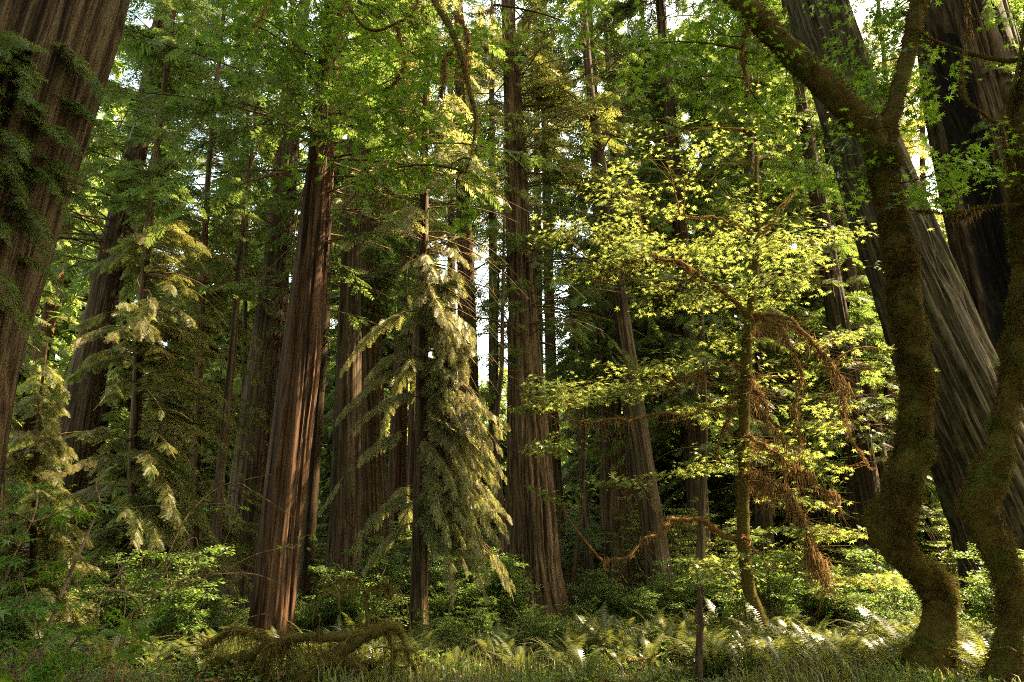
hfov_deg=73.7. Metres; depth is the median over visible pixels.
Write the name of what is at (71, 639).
sword fern
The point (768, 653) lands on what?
sword fern
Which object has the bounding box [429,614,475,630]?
sword fern
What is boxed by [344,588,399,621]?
leafy shrub
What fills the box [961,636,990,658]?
sword fern
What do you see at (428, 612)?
leafy shrub
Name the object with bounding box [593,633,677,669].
sword fern
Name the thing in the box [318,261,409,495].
conifer tree
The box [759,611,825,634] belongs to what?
sword fern
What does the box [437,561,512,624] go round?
leafy shrub
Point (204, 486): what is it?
hemlock tree
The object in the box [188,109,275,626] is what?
sapling tree
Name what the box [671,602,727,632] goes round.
sword fern
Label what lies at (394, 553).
leafy shrub
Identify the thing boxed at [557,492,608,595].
understory tree
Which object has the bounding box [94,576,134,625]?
leafy shrub
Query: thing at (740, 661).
sword fern
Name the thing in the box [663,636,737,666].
sword fern
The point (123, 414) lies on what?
conifer tree
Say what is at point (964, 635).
sword fern
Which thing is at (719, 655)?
sword fern
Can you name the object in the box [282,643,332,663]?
sword fern
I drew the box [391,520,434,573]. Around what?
understory tree
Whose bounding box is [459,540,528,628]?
leafy shrub
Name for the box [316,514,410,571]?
understory tree
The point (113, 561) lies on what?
leafy shrub
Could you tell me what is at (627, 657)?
fallen stick
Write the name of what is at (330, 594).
leafy shrub
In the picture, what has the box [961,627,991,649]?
sword fern
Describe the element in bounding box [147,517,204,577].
understory tree
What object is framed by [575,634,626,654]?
sword fern
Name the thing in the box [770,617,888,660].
sword fern
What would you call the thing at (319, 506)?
conifer tree
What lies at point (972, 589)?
leafy shrub
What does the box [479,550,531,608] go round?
leafy shrub
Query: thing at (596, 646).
fallen stick
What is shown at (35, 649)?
sword fern
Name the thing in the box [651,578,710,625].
leafy shrub
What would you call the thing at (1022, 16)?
conifer tree
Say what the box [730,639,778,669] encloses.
sword fern
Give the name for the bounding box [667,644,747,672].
sword fern
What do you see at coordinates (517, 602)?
leafy shrub
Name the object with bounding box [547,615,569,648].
leafy shrub
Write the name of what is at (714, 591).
leafy shrub
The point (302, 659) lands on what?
sword fern
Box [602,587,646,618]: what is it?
leafy shrub
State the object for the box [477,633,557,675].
sword fern
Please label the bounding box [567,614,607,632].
sword fern
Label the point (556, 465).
redwood tree
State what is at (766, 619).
sword fern
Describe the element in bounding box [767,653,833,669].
fallen stick
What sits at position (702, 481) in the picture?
sapling tree
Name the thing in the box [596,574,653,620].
leafy shrub
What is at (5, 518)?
understory tree
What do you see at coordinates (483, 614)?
leafy shrub
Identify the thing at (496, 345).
sapling tree
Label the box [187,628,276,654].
sword fern
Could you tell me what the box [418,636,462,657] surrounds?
sword fern
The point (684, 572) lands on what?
leafy shrub
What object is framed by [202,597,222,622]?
leafy shrub
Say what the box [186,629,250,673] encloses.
sword fern
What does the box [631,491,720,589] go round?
understory tree
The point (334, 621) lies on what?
leafy shrub
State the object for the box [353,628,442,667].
sword fern
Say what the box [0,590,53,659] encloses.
leafy shrub
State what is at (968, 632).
sword fern
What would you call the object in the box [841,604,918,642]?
sword fern
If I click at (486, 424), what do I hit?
woods
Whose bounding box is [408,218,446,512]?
conifer tree
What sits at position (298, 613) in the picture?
leafy shrub
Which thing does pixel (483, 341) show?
sky
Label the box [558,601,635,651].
sword fern
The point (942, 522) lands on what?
understory tree
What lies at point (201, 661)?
sword fern
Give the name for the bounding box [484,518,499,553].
understory tree
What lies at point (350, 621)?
sword fern
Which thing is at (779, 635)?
sword fern
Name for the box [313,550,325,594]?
understory tree
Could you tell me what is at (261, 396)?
redwood tree
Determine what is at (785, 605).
leafy shrub
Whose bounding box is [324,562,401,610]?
leafy shrub
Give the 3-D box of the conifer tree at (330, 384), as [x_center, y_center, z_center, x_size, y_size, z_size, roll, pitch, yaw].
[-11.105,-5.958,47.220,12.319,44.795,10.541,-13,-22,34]
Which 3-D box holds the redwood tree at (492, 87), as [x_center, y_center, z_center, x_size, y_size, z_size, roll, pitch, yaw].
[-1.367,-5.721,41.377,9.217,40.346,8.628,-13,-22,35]
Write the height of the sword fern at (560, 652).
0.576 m
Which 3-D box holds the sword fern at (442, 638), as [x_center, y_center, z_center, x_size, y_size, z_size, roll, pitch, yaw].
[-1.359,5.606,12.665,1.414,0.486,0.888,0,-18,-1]
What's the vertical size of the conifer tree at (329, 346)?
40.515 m
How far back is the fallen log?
9.56 m
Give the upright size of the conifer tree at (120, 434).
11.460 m
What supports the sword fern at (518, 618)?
on the ground at (294, 678)
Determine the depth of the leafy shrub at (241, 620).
12.03 m
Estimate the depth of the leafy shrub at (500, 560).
17.20 m
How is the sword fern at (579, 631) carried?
on the ground at (294, 678)
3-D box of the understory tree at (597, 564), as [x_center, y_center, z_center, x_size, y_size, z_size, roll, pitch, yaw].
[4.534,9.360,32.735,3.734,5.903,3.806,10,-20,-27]
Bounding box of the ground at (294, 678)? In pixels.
[0,590,992,681]
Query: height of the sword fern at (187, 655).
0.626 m
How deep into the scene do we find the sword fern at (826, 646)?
10.20 m
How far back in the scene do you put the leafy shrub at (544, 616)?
13.29 m
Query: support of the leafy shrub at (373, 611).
on the ground at (294, 678)
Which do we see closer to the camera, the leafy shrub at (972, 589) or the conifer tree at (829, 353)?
the leafy shrub at (972, 589)
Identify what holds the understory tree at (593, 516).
on the ground at (294, 678)
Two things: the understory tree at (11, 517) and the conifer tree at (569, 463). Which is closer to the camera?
the understory tree at (11, 517)
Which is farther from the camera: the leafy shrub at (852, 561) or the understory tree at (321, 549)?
the understory tree at (321, 549)
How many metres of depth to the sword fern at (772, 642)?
11.40 m
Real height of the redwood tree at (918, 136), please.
40.269 m
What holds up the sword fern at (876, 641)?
on the ground at (294, 678)
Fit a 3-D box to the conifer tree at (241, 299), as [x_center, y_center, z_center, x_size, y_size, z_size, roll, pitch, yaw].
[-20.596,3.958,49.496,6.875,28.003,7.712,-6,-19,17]
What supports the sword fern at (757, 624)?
on the ground at (294, 678)
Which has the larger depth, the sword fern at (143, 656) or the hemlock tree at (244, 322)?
the hemlock tree at (244, 322)
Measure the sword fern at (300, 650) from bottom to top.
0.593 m
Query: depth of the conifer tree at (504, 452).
33.19 m
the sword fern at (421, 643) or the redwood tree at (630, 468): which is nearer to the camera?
the sword fern at (421, 643)
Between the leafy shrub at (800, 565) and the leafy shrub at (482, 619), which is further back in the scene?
the leafy shrub at (800, 565)
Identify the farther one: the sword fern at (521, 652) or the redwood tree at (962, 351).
the redwood tree at (962, 351)
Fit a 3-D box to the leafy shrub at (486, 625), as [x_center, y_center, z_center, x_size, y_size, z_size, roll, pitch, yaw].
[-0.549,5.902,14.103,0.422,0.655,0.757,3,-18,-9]
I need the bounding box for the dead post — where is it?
[695,588,703,681]
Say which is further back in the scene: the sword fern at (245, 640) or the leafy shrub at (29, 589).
the leafy shrub at (29, 589)
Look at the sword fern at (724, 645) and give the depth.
10.16 m
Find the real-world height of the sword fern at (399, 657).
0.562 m
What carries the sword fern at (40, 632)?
on the ground at (294, 678)
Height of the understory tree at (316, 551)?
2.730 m
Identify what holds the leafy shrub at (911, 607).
on the ground at (294, 678)
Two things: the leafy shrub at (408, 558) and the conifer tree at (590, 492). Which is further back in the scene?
the conifer tree at (590, 492)
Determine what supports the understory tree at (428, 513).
on the ground at (294, 678)
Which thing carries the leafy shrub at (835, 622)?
on the ground at (294, 678)
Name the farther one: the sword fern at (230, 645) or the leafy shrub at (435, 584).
the leafy shrub at (435, 584)
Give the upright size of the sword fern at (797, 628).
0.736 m
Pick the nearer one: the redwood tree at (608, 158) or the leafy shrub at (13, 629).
the leafy shrub at (13, 629)
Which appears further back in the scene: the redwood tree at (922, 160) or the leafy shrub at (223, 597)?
the redwood tree at (922, 160)
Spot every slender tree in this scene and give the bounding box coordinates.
[192,0,312,396]
[238,33,347,606]
[335,43,471,593]
[378,2,477,591]
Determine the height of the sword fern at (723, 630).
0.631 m
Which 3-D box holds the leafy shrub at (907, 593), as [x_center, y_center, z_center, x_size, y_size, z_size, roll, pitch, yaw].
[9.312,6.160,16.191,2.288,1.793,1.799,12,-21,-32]
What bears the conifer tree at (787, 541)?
on the ground at (294, 678)
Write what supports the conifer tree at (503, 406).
on the ground at (294, 678)
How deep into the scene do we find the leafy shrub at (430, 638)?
12.24 m
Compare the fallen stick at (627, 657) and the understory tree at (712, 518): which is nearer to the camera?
the fallen stick at (627, 657)
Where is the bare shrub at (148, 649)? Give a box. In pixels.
[99,474,318,681]
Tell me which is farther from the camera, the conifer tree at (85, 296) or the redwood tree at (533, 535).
the conifer tree at (85, 296)
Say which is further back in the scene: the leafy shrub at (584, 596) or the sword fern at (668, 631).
the leafy shrub at (584, 596)
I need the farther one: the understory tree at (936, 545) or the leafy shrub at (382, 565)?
the understory tree at (936, 545)
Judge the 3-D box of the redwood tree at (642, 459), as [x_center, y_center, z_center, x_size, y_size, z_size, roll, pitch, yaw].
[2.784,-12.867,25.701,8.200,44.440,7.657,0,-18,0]
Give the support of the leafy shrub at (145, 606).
on the ground at (294, 678)
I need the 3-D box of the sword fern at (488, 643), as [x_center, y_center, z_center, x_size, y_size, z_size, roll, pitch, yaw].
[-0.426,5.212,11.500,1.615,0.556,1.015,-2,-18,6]
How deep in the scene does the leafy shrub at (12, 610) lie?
11.99 m
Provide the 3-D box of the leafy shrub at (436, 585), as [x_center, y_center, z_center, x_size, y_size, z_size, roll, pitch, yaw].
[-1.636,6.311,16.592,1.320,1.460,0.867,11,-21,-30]
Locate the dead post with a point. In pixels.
(699, 638)
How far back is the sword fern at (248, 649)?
9.82 m
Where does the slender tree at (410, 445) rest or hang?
on the ground at (294, 678)
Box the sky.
[39,0,1022,470]
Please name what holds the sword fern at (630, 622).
on the ground at (294, 678)
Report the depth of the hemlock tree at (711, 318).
25.73 m
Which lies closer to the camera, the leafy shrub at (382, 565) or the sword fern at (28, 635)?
the sword fern at (28, 635)
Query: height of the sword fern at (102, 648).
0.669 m
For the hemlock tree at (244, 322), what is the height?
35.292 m
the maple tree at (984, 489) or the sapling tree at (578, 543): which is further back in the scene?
the sapling tree at (578, 543)
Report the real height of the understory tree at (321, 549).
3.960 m
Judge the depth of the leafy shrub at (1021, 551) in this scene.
14.79 m
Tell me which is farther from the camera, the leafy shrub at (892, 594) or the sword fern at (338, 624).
the leafy shrub at (892, 594)
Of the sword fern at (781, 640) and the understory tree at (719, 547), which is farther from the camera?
the understory tree at (719, 547)
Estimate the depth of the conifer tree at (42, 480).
32.88 m
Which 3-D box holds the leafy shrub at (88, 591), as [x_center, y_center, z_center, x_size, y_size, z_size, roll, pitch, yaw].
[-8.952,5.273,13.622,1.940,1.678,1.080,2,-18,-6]
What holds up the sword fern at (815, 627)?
on the ground at (294, 678)
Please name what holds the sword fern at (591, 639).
on the ground at (294, 678)
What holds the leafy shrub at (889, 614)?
on the ground at (294, 678)
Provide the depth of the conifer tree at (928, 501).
30.11 m
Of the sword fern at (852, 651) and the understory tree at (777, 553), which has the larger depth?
the understory tree at (777, 553)
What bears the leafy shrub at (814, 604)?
on the ground at (294, 678)
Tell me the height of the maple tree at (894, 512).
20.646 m
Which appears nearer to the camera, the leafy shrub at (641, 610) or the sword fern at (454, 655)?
the sword fern at (454, 655)
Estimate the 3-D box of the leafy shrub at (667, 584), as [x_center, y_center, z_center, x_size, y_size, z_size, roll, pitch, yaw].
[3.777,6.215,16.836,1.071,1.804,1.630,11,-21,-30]
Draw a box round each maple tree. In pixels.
[176,0,1023,681]
[491,39,973,634]
[898,0,1023,681]
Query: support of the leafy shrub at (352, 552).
on the ground at (294, 678)
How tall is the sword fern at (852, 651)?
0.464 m
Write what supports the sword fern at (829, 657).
on the ground at (294, 678)
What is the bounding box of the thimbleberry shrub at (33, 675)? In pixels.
[0,464,223,681]
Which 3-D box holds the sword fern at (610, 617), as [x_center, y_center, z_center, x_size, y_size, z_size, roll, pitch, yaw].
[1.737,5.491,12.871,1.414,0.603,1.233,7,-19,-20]
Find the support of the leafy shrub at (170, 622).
on the ground at (294, 678)
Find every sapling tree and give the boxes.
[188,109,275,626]
[468,261,529,558]
[469,209,543,621]
[542,246,617,614]
[556,349,615,609]
[657,263,733,614]
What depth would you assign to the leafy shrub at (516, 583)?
17.13 m
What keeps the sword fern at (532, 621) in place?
on the ground at (294, 678)
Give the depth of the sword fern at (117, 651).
10.33 m
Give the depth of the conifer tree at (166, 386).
37.57 m
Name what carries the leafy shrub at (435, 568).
on the ground at (294, 678)
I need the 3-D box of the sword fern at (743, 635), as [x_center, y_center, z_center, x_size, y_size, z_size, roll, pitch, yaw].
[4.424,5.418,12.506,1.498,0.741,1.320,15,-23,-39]
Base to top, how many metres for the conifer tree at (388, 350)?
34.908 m
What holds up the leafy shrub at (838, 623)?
on the ground at (294, 678)
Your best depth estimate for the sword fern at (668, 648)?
11.55 m
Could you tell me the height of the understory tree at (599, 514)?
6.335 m
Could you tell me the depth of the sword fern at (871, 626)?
13.41 m
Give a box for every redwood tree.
[0,0,356,532]
[12,0,262,596]
[86,0,560,656]
[108,0,344,617]
[211,0,490,610]
[233,0,482,617]
[382,0,577,586]
[382,0,660,621]
[414,13,503,575]
[432,0,555,493]
[474,1,607,370]
[477,0,595,599]
[485,0,732,612]
[487,0,726,619]
[544,0,702,582]
[561,16,733,423]
[658,0,881,590]
[703,0,1023,618]
[708,0,900,591]
[760,5,933,578]
[786,15,930,572]
[799,2,945,514]
[844,0,1001,27]
[849,0,1023,406]
[873,41,948,539]
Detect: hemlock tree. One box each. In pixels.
[0,341,114,638]
[46,0,237,628]
[90,0,292,596]
[95,0,345,400]
[318,0,528,643]
[574,0,805,590]
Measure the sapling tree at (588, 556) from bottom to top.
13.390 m
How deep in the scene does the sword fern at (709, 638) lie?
11.14 m
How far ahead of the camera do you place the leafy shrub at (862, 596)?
16.69 m
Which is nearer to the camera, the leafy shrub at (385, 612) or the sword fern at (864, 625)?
the sword fern at (864, 625)
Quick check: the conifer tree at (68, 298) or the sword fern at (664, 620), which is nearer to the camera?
the sword fern at (664, 620)
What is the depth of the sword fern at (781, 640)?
11.04 m
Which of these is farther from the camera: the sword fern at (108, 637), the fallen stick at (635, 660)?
the sword fern at (108, 637)
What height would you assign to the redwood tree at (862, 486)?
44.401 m
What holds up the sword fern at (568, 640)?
on the ground at (294, 678)
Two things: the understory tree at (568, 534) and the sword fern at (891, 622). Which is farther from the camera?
the understory tree at (568, 534)
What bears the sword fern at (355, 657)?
on the ground at (294, 678)
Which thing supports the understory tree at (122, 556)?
on the ground at (294, 678)
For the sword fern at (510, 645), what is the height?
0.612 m
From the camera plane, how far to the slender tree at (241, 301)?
28.39 m
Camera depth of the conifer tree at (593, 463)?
37.36 m
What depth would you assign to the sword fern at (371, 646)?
9.82 m
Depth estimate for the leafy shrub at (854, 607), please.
16.65 m
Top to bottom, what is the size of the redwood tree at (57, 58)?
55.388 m
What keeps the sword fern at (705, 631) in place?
on the ground at (294, 678)
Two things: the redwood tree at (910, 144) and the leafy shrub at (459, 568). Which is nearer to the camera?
the leafy shrub at (459, 568)
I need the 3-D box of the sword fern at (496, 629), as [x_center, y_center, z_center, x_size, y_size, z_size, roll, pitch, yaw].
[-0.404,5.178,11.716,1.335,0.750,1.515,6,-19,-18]
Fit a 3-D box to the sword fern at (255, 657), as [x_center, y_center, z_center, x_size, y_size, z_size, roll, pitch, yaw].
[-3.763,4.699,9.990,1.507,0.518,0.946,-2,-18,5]
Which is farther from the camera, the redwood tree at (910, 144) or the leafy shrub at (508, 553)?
the redwood tree at (910, 144)
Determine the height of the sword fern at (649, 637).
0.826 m
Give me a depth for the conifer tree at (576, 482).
46.82 m
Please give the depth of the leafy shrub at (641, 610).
15.92 m
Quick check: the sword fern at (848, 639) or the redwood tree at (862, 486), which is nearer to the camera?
the sword fern at (848, 639)
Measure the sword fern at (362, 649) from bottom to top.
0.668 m
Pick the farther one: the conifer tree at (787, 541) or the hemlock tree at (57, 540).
the conifer tree at (787, 541)
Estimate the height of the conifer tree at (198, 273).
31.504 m
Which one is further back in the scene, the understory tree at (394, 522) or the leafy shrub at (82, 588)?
the understory tree at (394, 522)
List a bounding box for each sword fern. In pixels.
[0,610,82,653]
[2,639,83,666]
[17,627,69,659]
[20,619,117,667]
[56,619,92,640]
[75,619,180,668]
[79,616,140,643]
[81,636,157,667]
[84,618,181,666]
[84,627,187,660]
[100,642,173,669]
[109,627,194,668]
[149,615,247,659]
[153,636,241,671]
[156,623,250,676]
[183,637,252,670]
[184,628,249,655]
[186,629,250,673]
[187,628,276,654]
[194,643,286,676]
[207,609,247,633]
[212,647,288,674]
[244,625,303,664]
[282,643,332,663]
[284,619,328,659]
[284,649,328,670]
[290,642,332,659]
[315,614,344,643]
[326,612,354,632]
[331,637,398,674]
[336,641,427,673]
[348,637,412,671]
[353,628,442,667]
[353,639,440,671]
[377,617,423,644]
[393,633,455,663]
[406,617,472,644]
[408,631,454,661]
[412,630,474,650]
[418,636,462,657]
[418,643,494,675]
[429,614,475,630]
[450,631,530,660]
[451,626,491,654]
[463,618,526,661]
[466,627,504,648]
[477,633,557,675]
[484,634,539,652]
[487,625,549,660]
[487,638,561,662]
[493,613,520,624]
[495,619,578,644]
[496,605,543,630]
[519,636,596,667]
[521,631,607,663]
[524,641,561,659]
[525,619,576,647]
[530,629,634,680]
[542,625,585,636]
[548,617,632,651]
[548,629,599,655]
[555,608,619,632]
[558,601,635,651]
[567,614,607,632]
[570,607,647,655]
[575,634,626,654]
[577,614,635,644]
[590,631,681,656]
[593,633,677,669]
[597,615,638,636]
[603,647,647,669]
[608,607,676,655]
[613,607,693,657]
[613,645,672,666]
[626,609,707,651]
[631,624,696,657]
[637,603,692,631]
[644,620,716,663]
[661,628,769,677]
[662,620,760,661]
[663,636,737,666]
[664,626,730,649]
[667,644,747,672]
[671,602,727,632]
[676,626,731,656]
[677,625,769,664]
[679,629,765,677]
[680,595,743,632]
[680,629,743,648]
[691,610,721,630]
[713,624,746,647]
[715,600,803,637]
[722,641,771,672]
[723,616,776,645]
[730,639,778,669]
[733,637,801,658]
[735,627,813,652]
[736,634,828,673]
[737,626,814,651]
[737,632,799,666]
[743,616,809,635]
[743,633,778,670]
[743,637,818,659]
[744,617,821,659]
[749,615,811,642]
[749,641,792,668]
[758,626,840,656]
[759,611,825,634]
[767,624,867,655]
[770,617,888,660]
[770,627,864,672]
[774,619,844,659]
[779,620,837,635]
[780,612,861,633]
[781,626,896,672]
[786,648,867,674]
[787,626,820,657]
[798,633,890,665]
[801,625,872,639]
[801,628,866,655]
[809,630,841,645]
[814,618,913,655]
[829,620,913,631]
[831,602,911,639]
[832,640,869,667]
[834,619,888,651]
[835,626,957,670]
[840,628,908,658]
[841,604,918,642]
[843,612,964,661]
[844,619,914,637]
[851,629,902,657]
[854,620,908,637]
[867,634,891,656]
[871,609,960,643]
[884,622,984,639]
[896,626,996,662]
[949,621,1022,673]
[957,618,993,648]
[958,630,981,650]
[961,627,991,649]
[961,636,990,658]
[965,631,993,646]
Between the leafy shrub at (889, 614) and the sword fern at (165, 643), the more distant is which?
the leafy shrub at (889, 614)
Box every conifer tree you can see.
[2,47,126,521]
[5,281,66,487]
[7,88,185,588]
[12,180,105,423]
[12,265,55,421]
[13,84,134,533]
[17,431,90,555]
[96,431,128,588]
[100,214,205,559]
[101,225,155,499]
[110,385,192,589]
[112,169,263,574]
[143,200,223,407]
[146,354,240,589]
[201,435,235,583]
[203,222,257,415]
[204,148,306,535]
[289,1,407,592]
[314,60,433,577]
[316,408,408,536]
[317,245,339,518]
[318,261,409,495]
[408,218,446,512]
[481,351,506,499]
[481,432,506,557]
[557,0,725,504]
[559,283,590,571]
[563,421,579,548]
[572,280,621,568]
[574,414,599,589]
[622,97,789,599]
[653,441,675,543]
[671,14,833,567]
[683,0,935,581]
[712,39,829,549]
[721,446,775,585]
[772,7,899,575]
[774,460,849,591]
[775,21,935,585]
[882,400,959,596]
[1009,0,1023,47]
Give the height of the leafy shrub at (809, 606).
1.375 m
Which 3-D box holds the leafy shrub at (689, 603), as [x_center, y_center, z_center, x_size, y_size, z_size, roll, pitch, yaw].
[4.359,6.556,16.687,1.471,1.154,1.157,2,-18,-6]
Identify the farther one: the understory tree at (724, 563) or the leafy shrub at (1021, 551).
the understory tree at (724, 563)
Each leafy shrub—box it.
[0,577,37,643]
[0,590,40,638]
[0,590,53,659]
[0,600,56,655]
[1,600,61,653]
[4,579,50,606]
[9,564,87,609]
[10,593,76,637]
[18,569,111,625]
[51,569,115,600]
[54,565,104,612]
[88,566,172,635]
[93,549,166,634]
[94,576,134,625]
[103,585,174,631]
[126,543,234,658]
[132,603,210,661]
[150,555,218,635]
[150,576,217,660]
[158,593,222,656]
[160,584,242,645]
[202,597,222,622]
[216,594,249,623]
[218,609,253,642]
[295,595,341,633]
[295,598,317,630]
[300,596,342,631]
[305,559,409,625]
[307,541,394,625]
[310,566,362,631]
[320,615,348,630]
[322,585,385,630]
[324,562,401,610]
[330,550,407,597]
[336,578,404,622]
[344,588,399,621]
[365,535,411,613]
[369,608,402,622]
[385,568,428,628]
[392,528,474,635]
[397,549,444,615]
[407,624,435,650]
[410,609,443,635]
[416,631,445,649]
[428,571,468,612]
[428,571,473,623]
[428,583,480,626]
[436,609,477,641]
[436,616,465,647]
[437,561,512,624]
[440,590,504,626]
[444,527,500,599]
[451,539,530,583]
[455,595,499,637]
[456,566,514,615]
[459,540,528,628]
[465,560,544,628]
[465,577,539,620]
[472,607,497,626]
[476,612,492,634]
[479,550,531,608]
[484,559,531,618]
[485,549,513,619]
[490,620,530,646]
[518,605,559,655]
[520,603,560,635]
[539,614,566,632]
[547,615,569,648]
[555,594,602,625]
[565,569,617,616]
[579,574,605,612]
[584,567,620,617]
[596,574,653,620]
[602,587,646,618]
[621,587,662,625]
[624,576,677,618]
[639,559,692,594]
[641,556,691,620]
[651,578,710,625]
[658,565,709,618]
[670,585,709,622]
[689,570,741,622]
[699,564,756,627]
[706,555,792,630]
[716,524,810,625]
[751,552,806,612]
[757,577,793,618]
[758,571,801,626]
[786,565,842,630]
[787,564,858,624]
[788,559,852,628]
[791,587,830,620]
[793,566,853,630]
[809,545,890,625]
[811,588,862,626]
[818,583,885,627]
[832,570,914,624]
[835,579,870,628]
[840,558,908,599]
[842,548,921,624]
[844,585,921,628]
[856,562,907,590]
[861,571,920,627]
[893,593,958,615]
[953,549,1000,632]
[957,572,993,626]
[960,579,990,599]
[961,577,998,636]
[967,541,1023,586]
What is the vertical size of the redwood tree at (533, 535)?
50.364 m
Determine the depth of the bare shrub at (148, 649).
7.83 m
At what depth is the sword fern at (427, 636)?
11.15 m
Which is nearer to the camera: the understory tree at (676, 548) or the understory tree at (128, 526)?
the understory tree at (676, 548)
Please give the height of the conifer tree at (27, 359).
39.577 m
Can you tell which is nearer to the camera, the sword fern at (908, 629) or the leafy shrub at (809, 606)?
the sword fern at (908, 629)
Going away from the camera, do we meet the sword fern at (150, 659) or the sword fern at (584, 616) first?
the sword fern at (150, 659)
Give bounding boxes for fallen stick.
[564,642,617,654]
[609,643,646,665]
[627,642,685,662]
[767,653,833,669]
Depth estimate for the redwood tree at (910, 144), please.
33.59 m
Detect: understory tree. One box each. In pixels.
[2,498,19,519]
[2,507,23,545]
[73,519,106,587]
[73,520,127,591]
[87,510,124,553]
[111,541,128,567]
[115,485,174,575]
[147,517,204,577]
[183,491,227,577]
[313,548,325,597]
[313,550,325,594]
[314,543,326,572]
[315,512,328,575]
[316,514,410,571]
[389,525,450,603]
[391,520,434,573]
[405,463,453,582]
[432,532,498,581]
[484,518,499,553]
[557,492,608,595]
[564,478,599,587]
[564,514,576,566]
[568,504,599,580]
[568,528,599,583]
[577,503,676,531]
[591,515,636,578]
[600,482,695,597]
[613,471,710,592]
[625,534,685,591]
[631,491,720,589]
[656,478,735,564]
[668,509,715,575]
[670,501,750,603]
[696,539,737,584]
[710,477,783,564]
[710,497,785,585]
[754,541,796,572]
[778,516,833,583]
[792,470,856,585]
[825,483,922,547]
[915,513,963,608]
[918,501,959,587]
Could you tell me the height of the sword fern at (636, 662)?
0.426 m
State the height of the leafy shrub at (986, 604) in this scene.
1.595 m
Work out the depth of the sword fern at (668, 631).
11.68 m
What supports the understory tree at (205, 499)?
on the ground at (294, 678)
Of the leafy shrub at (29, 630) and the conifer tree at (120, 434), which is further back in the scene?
the conifer tree at (120, 434)
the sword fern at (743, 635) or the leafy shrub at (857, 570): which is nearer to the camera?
the sword fern at (743, 635)
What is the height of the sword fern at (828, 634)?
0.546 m
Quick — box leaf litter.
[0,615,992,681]
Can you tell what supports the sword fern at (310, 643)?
on the ground at (294, 678)
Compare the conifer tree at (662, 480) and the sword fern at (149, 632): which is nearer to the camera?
the sword fern at (149, 632)
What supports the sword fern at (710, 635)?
on the ground at (294, 678)
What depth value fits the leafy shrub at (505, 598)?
15.25 m
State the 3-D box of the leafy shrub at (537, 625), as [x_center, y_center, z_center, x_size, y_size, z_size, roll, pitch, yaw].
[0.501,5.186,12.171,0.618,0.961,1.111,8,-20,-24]
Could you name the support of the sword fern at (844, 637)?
on the ground at (294, 678)
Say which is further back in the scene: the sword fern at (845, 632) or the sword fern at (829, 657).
the sword fern at (845, 632)
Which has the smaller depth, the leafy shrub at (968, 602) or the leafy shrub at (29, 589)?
the leafy shrub at (29, 589)
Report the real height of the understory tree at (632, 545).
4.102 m
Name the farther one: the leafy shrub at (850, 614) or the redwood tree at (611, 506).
the redwood tree at (611, 506)
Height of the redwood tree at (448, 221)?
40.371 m
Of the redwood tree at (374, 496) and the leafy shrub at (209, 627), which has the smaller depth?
the leafy shrub at (209, 627)
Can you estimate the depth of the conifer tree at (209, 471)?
33.73 m
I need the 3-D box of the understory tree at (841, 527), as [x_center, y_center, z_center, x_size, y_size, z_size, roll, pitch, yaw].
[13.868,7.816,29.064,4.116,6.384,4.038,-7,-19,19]
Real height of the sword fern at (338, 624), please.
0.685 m
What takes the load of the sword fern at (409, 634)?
on the ground at (294, 678)
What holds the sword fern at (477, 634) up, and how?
on the ground at (294, 678)
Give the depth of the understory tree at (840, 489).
29.49 m
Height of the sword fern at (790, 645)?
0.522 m
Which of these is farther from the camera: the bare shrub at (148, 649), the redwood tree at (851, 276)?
the redwood tree at (851, 276)
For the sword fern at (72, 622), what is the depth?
12.40 m
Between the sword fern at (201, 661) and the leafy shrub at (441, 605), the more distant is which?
the leafy shrub at (441, 605)
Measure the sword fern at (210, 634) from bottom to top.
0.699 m
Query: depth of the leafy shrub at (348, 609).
14.24 m
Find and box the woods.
[115,364,834,564]
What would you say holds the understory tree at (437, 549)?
on the ground at (294, 678)
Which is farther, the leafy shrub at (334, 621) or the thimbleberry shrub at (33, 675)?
the leafy shrub at (334, 621)
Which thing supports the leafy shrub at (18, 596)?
on the ground at (294, 678)
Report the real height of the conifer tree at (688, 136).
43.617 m
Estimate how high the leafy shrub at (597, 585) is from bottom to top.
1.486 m
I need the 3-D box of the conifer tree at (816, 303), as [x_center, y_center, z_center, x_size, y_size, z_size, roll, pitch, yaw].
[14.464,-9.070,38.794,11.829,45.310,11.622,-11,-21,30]
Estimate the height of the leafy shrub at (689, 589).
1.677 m
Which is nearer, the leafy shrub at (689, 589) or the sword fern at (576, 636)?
the sword fern at (576, 636)
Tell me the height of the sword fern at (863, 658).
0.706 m
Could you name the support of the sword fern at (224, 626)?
on the ground at (294, 678)
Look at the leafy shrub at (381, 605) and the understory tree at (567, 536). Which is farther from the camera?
the understory tree at (567, 536)
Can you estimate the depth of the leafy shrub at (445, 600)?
14.69 m
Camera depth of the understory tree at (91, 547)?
32.83 m
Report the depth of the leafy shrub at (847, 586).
16.44 m
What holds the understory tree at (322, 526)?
on the ground at (294, 678)
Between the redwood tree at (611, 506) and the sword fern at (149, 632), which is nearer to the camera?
the sword fern at (149, 632)
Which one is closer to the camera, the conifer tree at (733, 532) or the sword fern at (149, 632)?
the sword fern at (149, 632)
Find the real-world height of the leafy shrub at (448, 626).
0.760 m
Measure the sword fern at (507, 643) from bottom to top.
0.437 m
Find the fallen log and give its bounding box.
[145,560,448,681]

